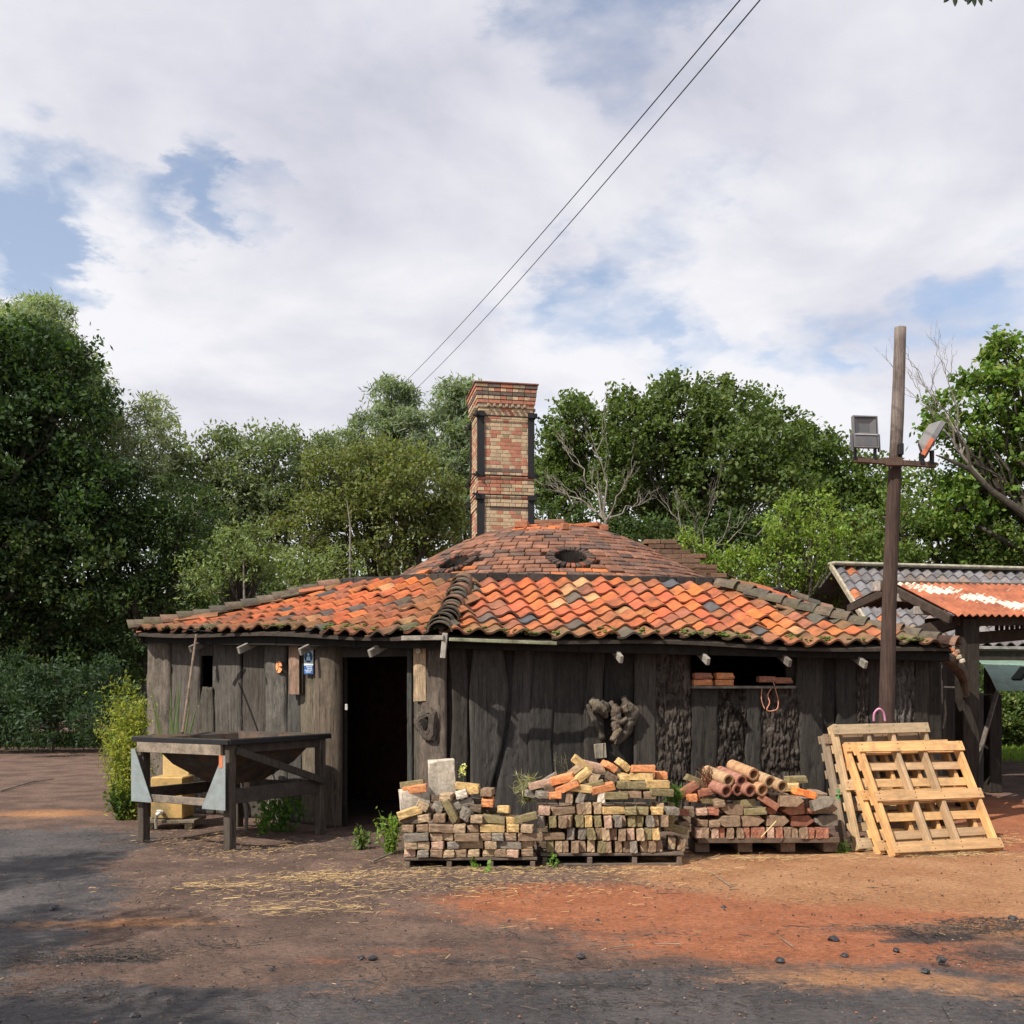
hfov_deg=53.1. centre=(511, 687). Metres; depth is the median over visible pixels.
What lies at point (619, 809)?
brick
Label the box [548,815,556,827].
brick
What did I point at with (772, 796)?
brick
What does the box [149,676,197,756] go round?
iris plant
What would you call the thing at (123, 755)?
tall weeds
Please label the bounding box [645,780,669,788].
brick
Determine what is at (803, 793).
brick
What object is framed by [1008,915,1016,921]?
coal lump
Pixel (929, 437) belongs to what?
floodlight
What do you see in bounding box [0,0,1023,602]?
sky
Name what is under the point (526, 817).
brick
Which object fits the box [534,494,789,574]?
shaded bush
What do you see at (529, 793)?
brick
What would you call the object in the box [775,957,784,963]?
coal lump
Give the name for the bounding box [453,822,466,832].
brick
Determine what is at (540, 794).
brick
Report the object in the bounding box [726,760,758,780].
clay pipe
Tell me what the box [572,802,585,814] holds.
brick
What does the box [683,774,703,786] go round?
brick
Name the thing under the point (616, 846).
brick
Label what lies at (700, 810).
brick
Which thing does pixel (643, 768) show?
brick
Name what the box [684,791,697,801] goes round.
brick
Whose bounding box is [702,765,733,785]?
clay pipe
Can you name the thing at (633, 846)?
brick
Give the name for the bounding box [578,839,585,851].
brick
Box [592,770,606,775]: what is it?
brick
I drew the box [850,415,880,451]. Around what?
floodlight
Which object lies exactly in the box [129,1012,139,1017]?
coal lump
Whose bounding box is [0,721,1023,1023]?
ground
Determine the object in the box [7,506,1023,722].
woodland
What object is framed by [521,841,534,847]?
brick
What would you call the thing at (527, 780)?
grass tuft
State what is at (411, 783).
brick
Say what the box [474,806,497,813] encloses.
brick
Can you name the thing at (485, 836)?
brick
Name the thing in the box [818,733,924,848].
wooden pallet
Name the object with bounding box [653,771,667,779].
brick
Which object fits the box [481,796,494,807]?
brick
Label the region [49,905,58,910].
coal lump
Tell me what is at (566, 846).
brick
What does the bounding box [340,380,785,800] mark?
brick kiln
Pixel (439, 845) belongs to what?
brick
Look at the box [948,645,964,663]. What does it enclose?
tile shards
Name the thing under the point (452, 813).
brick
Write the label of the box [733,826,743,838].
brick
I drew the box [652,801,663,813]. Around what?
brick
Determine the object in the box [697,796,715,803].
brick
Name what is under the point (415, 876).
straw
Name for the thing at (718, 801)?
brick
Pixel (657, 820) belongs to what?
brick
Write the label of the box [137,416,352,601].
grey green tree
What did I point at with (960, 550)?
hedgerow tree
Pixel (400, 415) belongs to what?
willow tree
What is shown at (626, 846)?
brick
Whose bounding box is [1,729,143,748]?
grass verge
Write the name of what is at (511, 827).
brick
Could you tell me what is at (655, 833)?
brick
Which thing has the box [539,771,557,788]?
brick
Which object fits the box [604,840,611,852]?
brick
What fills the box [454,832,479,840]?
brick
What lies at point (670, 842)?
brick
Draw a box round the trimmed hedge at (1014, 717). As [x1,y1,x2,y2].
[979,689,1023,748]
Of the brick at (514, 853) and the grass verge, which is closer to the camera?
the brick at (514, 853)
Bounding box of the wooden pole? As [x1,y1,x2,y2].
[853,326,936,761]
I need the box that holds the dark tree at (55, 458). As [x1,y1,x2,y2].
[0,302,156,610]
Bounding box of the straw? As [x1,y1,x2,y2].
[1,827,1022,983]
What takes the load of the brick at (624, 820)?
on the brick at (622, 834)
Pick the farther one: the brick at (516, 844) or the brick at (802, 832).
the brick at (802, 832)
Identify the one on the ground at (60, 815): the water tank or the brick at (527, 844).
the water tank
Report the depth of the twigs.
8.65 m
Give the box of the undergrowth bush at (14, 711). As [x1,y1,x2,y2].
[0,646,146,754]
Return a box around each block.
[398,786,430,815]
[428,758,455,794]
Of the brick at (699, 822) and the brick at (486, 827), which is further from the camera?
the brick at (699, 822)
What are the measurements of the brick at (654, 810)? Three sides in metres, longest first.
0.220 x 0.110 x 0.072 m
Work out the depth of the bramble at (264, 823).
11.16 m
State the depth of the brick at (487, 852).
9.03 m
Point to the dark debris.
(102, 953)
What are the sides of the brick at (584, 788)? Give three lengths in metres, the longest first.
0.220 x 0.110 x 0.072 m
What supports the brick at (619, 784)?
on the brick at (634, 793)
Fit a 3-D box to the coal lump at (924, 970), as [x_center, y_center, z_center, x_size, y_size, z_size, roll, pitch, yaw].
[2.313,1.591,5.746,0.054,0.036,0.049,0,0,-28]
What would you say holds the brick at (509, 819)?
on the brick at (511, 827)
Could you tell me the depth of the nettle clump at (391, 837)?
9.85 m
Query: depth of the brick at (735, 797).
10.02 m
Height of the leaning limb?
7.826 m
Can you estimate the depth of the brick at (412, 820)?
9.06 m
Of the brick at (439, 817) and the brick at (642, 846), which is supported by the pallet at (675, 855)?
the brick at (642, 846)
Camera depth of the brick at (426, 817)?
9.03 m
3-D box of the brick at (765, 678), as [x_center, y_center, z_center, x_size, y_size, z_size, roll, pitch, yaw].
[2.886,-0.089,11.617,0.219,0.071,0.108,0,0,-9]
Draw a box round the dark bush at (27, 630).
[0,477,140,746]
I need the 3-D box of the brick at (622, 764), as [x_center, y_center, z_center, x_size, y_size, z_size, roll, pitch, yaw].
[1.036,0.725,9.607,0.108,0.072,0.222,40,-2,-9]
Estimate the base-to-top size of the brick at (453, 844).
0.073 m
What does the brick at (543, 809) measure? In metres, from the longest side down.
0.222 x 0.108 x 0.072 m
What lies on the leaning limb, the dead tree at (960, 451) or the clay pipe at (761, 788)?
the dead tree at (960, 451)
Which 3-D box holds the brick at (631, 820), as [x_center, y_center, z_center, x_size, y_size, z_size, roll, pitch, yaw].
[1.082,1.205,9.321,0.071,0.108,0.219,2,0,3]
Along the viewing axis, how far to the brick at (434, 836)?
9.00 m
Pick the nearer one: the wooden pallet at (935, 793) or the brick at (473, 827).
the brick at (473, 827)
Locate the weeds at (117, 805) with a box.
[103,775,137,820]
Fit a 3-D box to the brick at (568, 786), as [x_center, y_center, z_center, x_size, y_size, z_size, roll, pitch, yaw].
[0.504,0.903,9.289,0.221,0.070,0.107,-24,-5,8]
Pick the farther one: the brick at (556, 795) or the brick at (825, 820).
the brick at (825, 820)
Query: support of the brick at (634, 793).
on the brick at (630, 809)
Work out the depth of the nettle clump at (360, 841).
10.13 m
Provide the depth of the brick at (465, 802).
9.18 m
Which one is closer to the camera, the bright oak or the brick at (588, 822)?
the brick at (588, 822)
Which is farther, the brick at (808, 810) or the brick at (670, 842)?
the brick at (808, 810)
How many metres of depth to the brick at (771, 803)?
9.76 m
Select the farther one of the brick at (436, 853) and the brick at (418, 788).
the brick at (418, 788)
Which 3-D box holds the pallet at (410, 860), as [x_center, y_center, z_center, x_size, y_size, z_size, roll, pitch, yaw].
[-0.377,1.548,9.498,1.180,0.103,1.000,0,0,-1]
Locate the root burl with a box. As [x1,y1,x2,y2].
[585,695,639,746]
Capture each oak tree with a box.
[534,387,612,522]
[586,364,823,561]
[731,380,915,589]
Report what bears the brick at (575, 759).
on the brick at (593, 776)
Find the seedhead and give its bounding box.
[554,752,567,793]
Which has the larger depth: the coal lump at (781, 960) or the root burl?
the root burl
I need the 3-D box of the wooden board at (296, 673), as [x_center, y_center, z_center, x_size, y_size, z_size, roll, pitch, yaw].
[-2.546,-0.224,12.047,0.200,0.624,0.097,0,0,33]
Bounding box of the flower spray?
[458,763,466,781]
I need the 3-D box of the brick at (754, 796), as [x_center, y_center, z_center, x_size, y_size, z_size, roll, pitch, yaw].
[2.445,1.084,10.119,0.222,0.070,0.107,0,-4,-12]
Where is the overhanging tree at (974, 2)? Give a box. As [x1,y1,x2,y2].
[944,0,991,6]
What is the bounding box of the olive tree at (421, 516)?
[254,422,469,590]
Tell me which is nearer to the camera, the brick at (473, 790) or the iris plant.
the brick at (473, 790)
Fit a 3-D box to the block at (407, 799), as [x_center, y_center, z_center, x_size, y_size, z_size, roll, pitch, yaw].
[-0.889,1.043,9.380,0.274,0.250,0.104,-6,5,-13]
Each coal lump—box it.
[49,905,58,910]
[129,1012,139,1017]
[368,955,376,960]
[576,953,584,959]
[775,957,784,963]
[827,935,839,941]
[840,953,848,957]
[893,947,899,952]
[920,968,929,973]
[936,956,946,963]
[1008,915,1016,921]
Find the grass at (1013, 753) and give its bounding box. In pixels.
[1002,743,1023,762]
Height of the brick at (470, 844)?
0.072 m
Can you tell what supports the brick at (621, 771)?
on the brick
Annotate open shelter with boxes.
[847,580,1023,806]
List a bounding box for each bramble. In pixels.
[252,797,308,831]
[254,812,272,833]
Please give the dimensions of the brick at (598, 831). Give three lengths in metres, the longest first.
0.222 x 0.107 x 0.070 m
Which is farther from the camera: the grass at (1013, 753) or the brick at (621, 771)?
the grass at (1013, 753)
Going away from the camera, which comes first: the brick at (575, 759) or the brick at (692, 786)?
the brick at (575, 759)
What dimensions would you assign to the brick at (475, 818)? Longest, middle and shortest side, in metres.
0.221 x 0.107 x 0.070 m
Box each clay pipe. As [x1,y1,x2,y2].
[701,778,731,796]
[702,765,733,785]
[716,766,746,786]
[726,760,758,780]
[731,783,741,795]
[735,780,755,796]
[747,779,767,795]
[758,771,774,787]
[763,772,787,792]
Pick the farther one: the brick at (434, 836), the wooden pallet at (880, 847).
the wooden pallet at (880, 847)
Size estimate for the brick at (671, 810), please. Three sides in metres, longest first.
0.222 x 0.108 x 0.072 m
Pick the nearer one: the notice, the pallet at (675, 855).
the pallet at (675, 855)
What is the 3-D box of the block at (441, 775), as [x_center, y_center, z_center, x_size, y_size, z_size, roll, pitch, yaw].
[-0.652,0.839,9.530,0.250,0.336,0.115,-3,5,-6]
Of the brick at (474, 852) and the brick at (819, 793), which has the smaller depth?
the brick at (474, 852)
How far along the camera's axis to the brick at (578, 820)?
9.19 m
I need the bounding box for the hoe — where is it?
[181,629,212,733]
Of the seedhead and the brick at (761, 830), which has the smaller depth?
the brick at (761, 830)
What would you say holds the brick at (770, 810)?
on the brick at (779, 819)
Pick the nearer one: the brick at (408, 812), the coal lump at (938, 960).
the coal lump at (938, 960)
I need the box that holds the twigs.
[0,778,793,947]
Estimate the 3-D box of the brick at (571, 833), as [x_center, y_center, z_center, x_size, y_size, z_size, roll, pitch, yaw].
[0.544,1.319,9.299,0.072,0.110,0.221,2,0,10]
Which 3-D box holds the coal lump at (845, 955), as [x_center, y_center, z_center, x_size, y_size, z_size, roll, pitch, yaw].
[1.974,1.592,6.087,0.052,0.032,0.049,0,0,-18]
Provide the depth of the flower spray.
9.95 m
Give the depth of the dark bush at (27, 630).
26.45 m
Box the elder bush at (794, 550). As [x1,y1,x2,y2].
[663,483,856,607]
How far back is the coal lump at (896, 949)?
6.20 m
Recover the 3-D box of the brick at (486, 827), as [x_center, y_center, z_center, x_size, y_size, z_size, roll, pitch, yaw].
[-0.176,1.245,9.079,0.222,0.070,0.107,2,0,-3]
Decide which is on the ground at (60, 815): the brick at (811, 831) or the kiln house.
the kiln house
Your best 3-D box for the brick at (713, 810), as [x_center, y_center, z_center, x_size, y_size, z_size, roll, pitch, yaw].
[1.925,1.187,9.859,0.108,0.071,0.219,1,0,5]
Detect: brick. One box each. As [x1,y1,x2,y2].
[397,806,421,819]
[399,816,423,823]
[400,779,424,788]
[401,824,416,832]
[402,783,426,793]
[404,832,428,841]
[404,841,416,849]
[404,849,416,856]
[416,799,428,812]
[416,822,427,831]
[417,813,433,822]
[417,841,429,849]
[417,846,429,857]
[422,803,434,815]
[428,823,453,832]
[430,794,442,801]
[430,832,442,840]
[430,846,442,857]
[431,800,444,812]
[431,840,445,849]
[433,811,446,822]
[439,792,455,801]
[442,798,458,822]
[442,833,454,840]
[443,847,454,857]
[446,839,459,848]
[448,817,464,823]
[452,796,473,809]
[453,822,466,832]
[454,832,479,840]
[455,782,479,790]
[455,789,467,798]
[455,849,467,856]
[458,806,470,821]
[459,797,481,803]
[459,839,483,848]
[467,786,480,794]
[467,822,479,832]
[468,848,480,856]
[469,814,482,822]
[470,803,481,812]
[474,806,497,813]
[480,787,495,796]
[480,823,504,832]
[480,832,491,840]
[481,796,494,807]
[481,847,494,856]
[482,814,505,823]
[484,840,496,849]
[492,832,504,840]
[494,848,506,856]
[497,805,510,812]
[497,839,521,848]
[503,814,514,824]
[505,824,518,832]
[505,831,517,840]
[506,849,520,857]
[513,811,537,823]
[518,832,542,840]
[520,848,532,856]
[521,822,533,833]
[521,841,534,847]
[524,789,548,799]
[528,778,550,789]
[533,789,548,798]
[536,815,546,827]
[538,805,549,815]
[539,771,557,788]
[542,831,564,840]
[544,784,567,792]
[546,840,553,852]
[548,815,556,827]
[549,791,561,799]
[550,772,573,785]
[550,805,574,815]
[553,840,562,852]
[555,779,579,792]
[556,815,567,828]
[562,837,569,852]
[564,814,573,826]
[565,792,572,803]
[566,763,582,782]
[567,826,575,839]
[569,767,591,782]
[569,784,591,792]
[570,839,578,853]
[571,754,593,770]
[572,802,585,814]
[573,792,585,803]
[573,813,583,827]
[576,827,585,839]
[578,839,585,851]
[582,779,603,792]
[583,814,592,827]
[584,760,604,772]
[584,800,591,813]
[584,827,595,840]
[586,839,594,851]
[587,772,599,781]
[590,800,601,813]
[591,781,615,794]
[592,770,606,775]
[592,825,602,839]
[594,814,602,827]
[595,839,605,852]
[596,792,604,802]
[600,760,617,772]
[602,805,624,813]
[602,826,609,840]
[603,814,612,828]
[604,792,627,799]
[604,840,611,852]
[605,770,617,783]
[610,814,622,827]
[610,826,617,839]
[611,839,622,852]
[614,757,630,771]
[614,772,630,780]
[615,780,629,788]
[616,769,630,773]
[617,790,641,797]
[618,827,626,840]
[619,814,626,826]
[622,840,629,852]
[625,805,636,814]
[627,781,650,788]
[627,815,635,826]
[627,826,634,839]
[629,773,653,780]
[630,765,655,772]
[630,838,637,852]
[635,826,644,840]
[636,815,643,826]
[637,805,648,814]
[637,840,647,851]
[639,789,655,798]
[643,813,654,827]
[644,826,651,839]
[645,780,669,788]
[647,839,655,852]
[649,788,673,796]
[649,805,662,814]
[651,827,659,839]
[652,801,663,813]
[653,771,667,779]
[653,815,659,826]
[655,839,662,851]
[661,814,668,826]
[662,823,687,834]
[664,802,674,805]
[664,805,679,815]
[666,835,675,849]
[669,815,673,822]
[673,835,685,850]
[674,818,689,827]
[677,780,699,796]
[679,809,688,815]
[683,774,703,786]
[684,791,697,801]
[691,679,712,685]
[691,817,707,826]
[691,825,701,838]
[692,673,712,678]
[694,806,707,815]
[695,788,714,796]
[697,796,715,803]
[701,827,709,838]
[706,806,718,815]
[707,817,719,826]
[708,826,718,838]
[712,796,725,807]
[713,673,734,678]
[713,679,733,685]
[713,813,740,826]
[718,825,724,837]
[719,802,743,814]
[724,793,747,799]
[725,827,733,838]
[732,799,755,806]
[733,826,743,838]
[738,814,763,826]
[741,826,749,837]
[743,806,766,814]
[748,794,765,800]
[749,826,757,837]
[756,676,776,681]
[756,793,779,810]
[757,825,764,838]
[760,813,788,826]
[762,804,775,813]
[763,825,774,837]
[766,793,788,800]
[771,677,792,683]
[773,826,782,837]
[776,794,803,806]
[777,803,804,814]
[780,825,790,837]
[784,775,807,782]
[785,783,798,791]
[785,814,813,826]
[786,825,797,836]
[791,787,816,798]
[797,827,808,838]
[799,796,811,806]
[805,807,815,813]
[807,789,826,797]
[807,825,814,838]
[808,796,834,810]
[809,825,822,838]
[811,813,837,826]
[815,805,837,813]
[817,825,828,838]
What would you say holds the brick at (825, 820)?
on the brick at (825, 832)
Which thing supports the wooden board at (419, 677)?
attached to the kiln house
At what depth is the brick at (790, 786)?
10.02 m
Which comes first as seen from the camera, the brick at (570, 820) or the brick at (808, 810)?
the brick at (570, 820)
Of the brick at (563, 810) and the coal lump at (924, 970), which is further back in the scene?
the brick at (563, 810)
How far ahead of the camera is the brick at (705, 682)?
11.41 m
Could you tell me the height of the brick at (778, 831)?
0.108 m
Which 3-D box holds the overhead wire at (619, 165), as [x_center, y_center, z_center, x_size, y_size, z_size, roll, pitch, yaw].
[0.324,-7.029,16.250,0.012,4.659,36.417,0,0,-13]
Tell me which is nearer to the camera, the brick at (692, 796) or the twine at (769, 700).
the brick at (692, 796)
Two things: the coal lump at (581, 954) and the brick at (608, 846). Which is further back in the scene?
the brick at (608, 846)
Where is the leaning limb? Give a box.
[936,432,1023,517]
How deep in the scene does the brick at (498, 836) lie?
8.99 m
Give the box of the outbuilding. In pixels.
[811,561,1023,693]
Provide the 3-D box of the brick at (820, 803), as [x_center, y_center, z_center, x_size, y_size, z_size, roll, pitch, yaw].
[2.954,1.106,9.800,0.225,0.108,0.225,-16,-7,0]
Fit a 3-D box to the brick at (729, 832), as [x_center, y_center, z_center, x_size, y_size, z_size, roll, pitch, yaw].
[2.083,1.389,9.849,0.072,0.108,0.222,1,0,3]
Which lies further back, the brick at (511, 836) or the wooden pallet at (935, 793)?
the wooden pallet at (935, 793)
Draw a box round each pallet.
[403,846,536,869]
[536,837,683,865]
[677,829,839,851]
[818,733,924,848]
[827,722,944,851]
[841,739,985,854]
[852,741,1003,856]
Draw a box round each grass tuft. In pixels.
[508,769,541,807]
[663,778,688,807]
[836,839,851,853]
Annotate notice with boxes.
[304,650,312,673]
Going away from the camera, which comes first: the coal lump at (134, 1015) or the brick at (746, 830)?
the coal lump at (134, 1015)
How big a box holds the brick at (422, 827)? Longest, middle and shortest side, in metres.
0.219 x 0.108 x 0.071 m
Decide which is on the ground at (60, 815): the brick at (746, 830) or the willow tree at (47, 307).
the willow tree at (47, 307)
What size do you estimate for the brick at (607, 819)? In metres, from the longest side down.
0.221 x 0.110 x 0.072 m
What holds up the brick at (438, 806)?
on the brick at (439, 817)
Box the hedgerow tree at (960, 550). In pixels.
[807,457,1023,577]
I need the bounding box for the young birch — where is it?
[170,515,374,604]
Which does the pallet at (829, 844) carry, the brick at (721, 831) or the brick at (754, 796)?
the brick at (721, 831)
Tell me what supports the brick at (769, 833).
on the pallet at (829, 844)
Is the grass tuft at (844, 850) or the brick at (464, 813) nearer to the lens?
the brick at (464, 813)
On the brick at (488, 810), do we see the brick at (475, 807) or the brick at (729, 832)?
the brick at (475, 807)
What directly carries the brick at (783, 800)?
on the brick at (799, 809)
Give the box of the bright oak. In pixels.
[905,323,1023,552]
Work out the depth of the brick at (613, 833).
9.20 m
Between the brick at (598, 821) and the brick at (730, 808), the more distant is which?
the brick at (730, 808)
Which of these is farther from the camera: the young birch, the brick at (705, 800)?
the young birch
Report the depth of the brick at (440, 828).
8.99 m
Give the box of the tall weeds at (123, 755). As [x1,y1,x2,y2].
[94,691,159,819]
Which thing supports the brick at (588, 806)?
on the brick at (588, 822)
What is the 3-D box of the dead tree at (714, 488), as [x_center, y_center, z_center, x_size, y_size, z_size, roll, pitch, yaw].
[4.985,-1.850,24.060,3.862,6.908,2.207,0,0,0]
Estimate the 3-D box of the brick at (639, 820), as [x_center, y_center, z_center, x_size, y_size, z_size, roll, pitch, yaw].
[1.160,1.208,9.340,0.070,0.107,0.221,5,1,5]
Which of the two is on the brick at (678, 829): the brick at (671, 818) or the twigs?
the brick at (671, 818)
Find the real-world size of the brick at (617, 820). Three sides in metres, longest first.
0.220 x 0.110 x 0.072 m
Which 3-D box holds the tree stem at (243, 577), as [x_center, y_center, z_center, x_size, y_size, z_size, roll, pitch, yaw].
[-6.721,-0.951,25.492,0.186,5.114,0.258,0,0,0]
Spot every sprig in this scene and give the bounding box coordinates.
[469,858,480,869]
[482,860,491,873]
[547,852,559,867]
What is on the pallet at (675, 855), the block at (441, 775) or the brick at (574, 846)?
the brick at (574, 846)
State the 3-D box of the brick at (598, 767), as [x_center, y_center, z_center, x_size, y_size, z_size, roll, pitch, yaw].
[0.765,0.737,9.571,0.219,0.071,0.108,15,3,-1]
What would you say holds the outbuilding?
on the ground at (60, 815)
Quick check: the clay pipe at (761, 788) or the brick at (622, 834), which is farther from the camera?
the clay pipe at (761, 788)
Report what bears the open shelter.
on the ground at (60, 815)
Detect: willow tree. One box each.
[0,287,148,739]
[82,390,186,745]
[325,371,440,576]
[413,369,481,544]
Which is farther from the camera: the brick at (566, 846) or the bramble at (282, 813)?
the bramble at (282, 813)
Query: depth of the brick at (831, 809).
9.82 m
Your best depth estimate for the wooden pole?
10.79 m
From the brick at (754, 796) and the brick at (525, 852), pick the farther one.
the brick at (754, 796)
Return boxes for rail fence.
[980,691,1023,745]
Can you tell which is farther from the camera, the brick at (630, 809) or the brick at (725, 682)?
the brick at (725, 682)
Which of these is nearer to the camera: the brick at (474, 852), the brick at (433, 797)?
the brick at (474, 852)
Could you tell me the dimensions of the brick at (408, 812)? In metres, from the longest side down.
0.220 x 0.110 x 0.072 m
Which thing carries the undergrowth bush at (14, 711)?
on the ground at (60, 815)
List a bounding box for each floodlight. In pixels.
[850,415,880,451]
[918,420,945,458]
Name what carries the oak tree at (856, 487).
on the ground at (60, 815)
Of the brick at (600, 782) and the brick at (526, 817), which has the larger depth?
the brick at (600, 782)
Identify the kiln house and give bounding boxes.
[127,572,962,831]
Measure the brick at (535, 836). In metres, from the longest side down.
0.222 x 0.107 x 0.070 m
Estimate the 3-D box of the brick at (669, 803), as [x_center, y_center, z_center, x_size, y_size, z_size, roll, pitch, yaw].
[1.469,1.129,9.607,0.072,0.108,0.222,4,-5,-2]
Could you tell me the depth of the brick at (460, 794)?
9.15 m
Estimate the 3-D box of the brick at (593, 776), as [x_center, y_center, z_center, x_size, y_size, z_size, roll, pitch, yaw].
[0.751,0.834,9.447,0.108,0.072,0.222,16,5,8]
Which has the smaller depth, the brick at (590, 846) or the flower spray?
the brick at (590, 846)
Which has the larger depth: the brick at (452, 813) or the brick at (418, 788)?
the brick at (418, 788)
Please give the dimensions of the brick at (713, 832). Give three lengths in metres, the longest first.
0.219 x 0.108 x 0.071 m
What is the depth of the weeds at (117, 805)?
12.35 m
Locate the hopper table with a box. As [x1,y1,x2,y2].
[131,731,330,851]
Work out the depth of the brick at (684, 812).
9.82 m
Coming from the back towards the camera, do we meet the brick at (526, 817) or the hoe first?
the hoe
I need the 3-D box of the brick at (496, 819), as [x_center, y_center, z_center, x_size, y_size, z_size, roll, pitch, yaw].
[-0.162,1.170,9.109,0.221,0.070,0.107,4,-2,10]
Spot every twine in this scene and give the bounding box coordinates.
[766,682,778,711]
[873,708,885,721]
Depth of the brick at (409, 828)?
9.03 m
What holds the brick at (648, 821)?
on the brick at (647, 833)
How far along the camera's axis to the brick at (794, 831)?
9.79 m
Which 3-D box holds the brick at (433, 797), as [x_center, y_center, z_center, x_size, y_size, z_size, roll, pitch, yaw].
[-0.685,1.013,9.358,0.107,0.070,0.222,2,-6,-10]
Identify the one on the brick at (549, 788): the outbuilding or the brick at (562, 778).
the brick at (562, 778)
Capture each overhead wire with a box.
[381,0,739,404]
[406,0,759,398]
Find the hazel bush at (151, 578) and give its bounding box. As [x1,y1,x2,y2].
[51,463,239,734]
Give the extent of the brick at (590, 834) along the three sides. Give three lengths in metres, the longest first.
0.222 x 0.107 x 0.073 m
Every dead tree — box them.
[535,382,658,524]
[640,463,783,553]
[876,322,985,480]
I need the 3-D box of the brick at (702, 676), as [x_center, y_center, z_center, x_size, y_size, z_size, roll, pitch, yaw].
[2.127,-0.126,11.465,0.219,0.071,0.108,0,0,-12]
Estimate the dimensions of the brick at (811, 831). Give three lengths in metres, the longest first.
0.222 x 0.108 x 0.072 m
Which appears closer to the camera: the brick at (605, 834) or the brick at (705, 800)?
the brick at (605, 834)
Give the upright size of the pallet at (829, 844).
0.149 m
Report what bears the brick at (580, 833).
on the brick at (582, 845)
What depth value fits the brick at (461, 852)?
9.00 m
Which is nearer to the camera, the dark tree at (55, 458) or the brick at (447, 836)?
the brick at (447, 836)
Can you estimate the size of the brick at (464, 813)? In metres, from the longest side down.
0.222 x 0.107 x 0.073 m
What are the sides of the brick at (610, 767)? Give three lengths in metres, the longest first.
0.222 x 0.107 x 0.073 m
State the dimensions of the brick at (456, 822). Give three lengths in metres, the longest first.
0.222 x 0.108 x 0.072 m
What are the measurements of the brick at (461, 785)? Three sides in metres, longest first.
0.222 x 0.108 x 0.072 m
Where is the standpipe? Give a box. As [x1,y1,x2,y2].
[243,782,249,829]
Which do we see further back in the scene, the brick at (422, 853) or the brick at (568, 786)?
the brick at (568, 786)
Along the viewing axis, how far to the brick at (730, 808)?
9.78 m
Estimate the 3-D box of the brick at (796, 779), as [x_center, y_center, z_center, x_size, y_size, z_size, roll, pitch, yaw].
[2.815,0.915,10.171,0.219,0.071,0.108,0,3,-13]
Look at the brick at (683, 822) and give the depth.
9.84 m
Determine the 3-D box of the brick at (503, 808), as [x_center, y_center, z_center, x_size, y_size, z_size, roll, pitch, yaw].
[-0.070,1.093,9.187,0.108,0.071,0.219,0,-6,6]
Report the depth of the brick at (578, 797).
9.25 m
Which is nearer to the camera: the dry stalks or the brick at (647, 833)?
the brick at (647, 833)
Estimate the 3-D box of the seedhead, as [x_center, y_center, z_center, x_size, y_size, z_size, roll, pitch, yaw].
[0.472,0.860,10.284,0.182,0.421,0.227,0,0,28]
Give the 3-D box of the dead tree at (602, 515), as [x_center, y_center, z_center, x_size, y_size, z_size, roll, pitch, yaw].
[1.999,-2.912,25.746,3.421,9.036,1.935,0,0,25]
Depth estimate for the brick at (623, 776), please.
9.38 m
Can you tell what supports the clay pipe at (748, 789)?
on the brick at (748, 802)
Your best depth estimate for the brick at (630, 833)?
9.19 m
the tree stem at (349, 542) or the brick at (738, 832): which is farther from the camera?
the tree stem at (349, 542)
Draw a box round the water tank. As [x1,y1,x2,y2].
[150,755,205,828]
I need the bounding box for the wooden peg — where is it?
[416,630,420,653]
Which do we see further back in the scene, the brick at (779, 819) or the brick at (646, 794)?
the brick at (779, 819)
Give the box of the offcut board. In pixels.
[594,743,606,758]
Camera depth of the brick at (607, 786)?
9.24 m
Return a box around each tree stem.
[243,546,244,598]
[347,501,350,577]
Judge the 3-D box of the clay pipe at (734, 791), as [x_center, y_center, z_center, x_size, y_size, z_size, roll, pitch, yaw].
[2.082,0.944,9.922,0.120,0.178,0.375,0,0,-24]
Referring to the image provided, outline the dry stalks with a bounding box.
[695,763,719,792]
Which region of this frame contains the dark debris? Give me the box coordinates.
[0,834,1023,1023]
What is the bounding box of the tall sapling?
[280,422,350,584]
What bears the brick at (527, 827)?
on the brick at (535, 836)
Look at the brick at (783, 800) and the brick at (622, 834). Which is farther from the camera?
the brick at (783, 800)
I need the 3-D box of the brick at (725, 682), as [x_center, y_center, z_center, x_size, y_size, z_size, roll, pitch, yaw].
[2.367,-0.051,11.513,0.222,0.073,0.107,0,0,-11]
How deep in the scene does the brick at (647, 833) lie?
9.18 m
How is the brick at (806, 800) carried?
on the brick at (808, 810)
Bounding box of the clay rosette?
[276,661,281,672]
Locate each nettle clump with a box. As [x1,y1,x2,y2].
[351,824,372,849]
[373,806,402,853]
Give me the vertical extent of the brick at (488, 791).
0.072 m
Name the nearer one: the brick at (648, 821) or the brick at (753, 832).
the brick at (648, 821)
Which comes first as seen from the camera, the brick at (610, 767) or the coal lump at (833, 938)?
the coal lump at (833, 938)
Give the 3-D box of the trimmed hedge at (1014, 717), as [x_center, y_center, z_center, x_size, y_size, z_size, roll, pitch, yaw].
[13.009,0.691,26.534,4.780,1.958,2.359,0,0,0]
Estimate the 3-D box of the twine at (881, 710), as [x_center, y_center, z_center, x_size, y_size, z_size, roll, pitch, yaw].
[3.832,0.286,10.680,0.143,0.147,0.063,0,0,0]
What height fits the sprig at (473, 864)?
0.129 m

